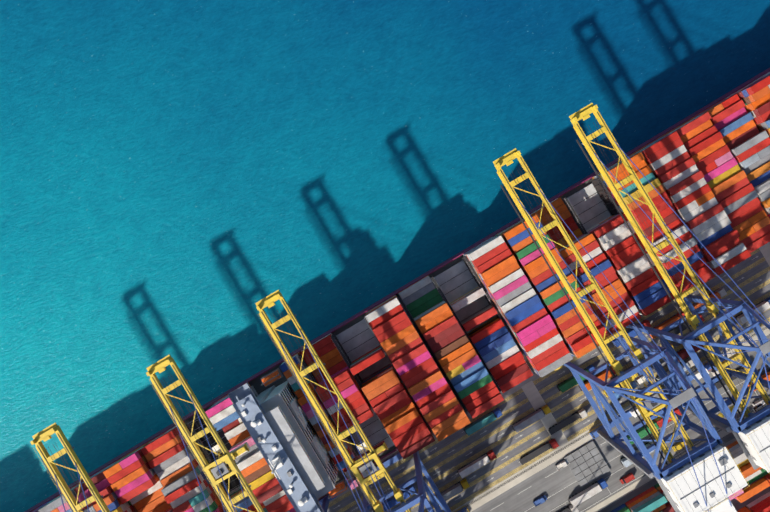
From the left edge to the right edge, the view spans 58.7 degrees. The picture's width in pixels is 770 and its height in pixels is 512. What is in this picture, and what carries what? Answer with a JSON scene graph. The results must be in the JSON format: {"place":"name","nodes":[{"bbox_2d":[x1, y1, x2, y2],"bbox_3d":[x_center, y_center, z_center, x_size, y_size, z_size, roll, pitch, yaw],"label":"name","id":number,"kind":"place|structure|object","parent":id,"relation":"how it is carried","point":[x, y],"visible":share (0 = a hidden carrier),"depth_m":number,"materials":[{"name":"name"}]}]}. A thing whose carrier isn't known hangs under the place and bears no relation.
{"place":"outdoors","nodes":[
{"label":"outdoors","id":0,"kind":"place"},
{"bbox_2d":[0,0,769,511],"bbox_3d":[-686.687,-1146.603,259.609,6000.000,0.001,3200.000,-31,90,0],"label":"water","id":1,"kind":"structure","parent":0,"point":[186,184],"depth_m":259.61,"materials":[{"name":"teal liquid"}]},
{"bbox_2d":[25,68,769,511],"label":"ship hull","id":2,"kind":"object","parent":1,"relation":"on","point":[587,200],"visible":0.25,"depth_m":243.01,"materials":[{"name":"metal"}]},
{"bbox_2d":[228,368,348,511],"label":"deck house","id":3,"kind":"structure","parent":2,"relation":"on","point":[289,444],"depth_m":211.86,"materials":[{"name":"grey metal"}]},
{"bbox_2d":[32,72,769,511],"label":"shipping containers","id":4,"kind":"object","parent":2,"relation":"on","point":[706,172],"visible":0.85,"depth_m":226.13,"materials":[{"name":"multicoloured metal"}]},
{"bbox_2d":[319,242,769,511],"bbox_3d":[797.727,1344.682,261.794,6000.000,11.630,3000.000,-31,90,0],"label":"quay","id":5,"kind":"structure","parent":0,"point":[505,480],"depth_m":256.11,"materials":[{"name":"concrete"}]},
{"bbox_2d":[30,422,109,511],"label":"gantry crane","id":6,"kind":"object","parent":5,"relation":"on","point":[47,459],"visible":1,"depth_m":203.36,"materials":[{"name":"yellow paint"}]},
{"bbox_2d":[146,354,336,511],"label":"gantry crane","id":7,"kind":"object","parent":5,"relation":"on","point":[216,471],"visible":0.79,"depth_m":203.36,"materials":[{"name":"yellow paint"}]},
{"bbox_2d":[255,290,466,511],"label":"gantry crane","id":8,"kind":"object","parent":5,"relation":"on","point":[371,471],"visible":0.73,"depth_m":203.36,"materials":[{"name":"yellow paint"}]},
{"bbox_2d":[382,288,769,511],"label":"quay objects","id":9,"kind":"object","parent":5,"relation":"on","point":[586,463],"visible":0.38,"depth_m":252.76,"materials":[{"name":"paint"}]},
{"bbox_2d":[493,148,749,511],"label":"gantry crane","id":10,"kind":"object","parent":5,"relation":"on","point":[707,476],"visible":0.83,"depth_m":202.97,"materials":[{"name":"yellow paint"}]},
{"bbox_2d":[569,103,769,473],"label":"gantry crane","id":11,"kind":"object","parent":5,"relation":"on","point":[751,432],"visible":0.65,"depth_m":203.36,"materials":[{"name":"yellow paint"}]}
]}

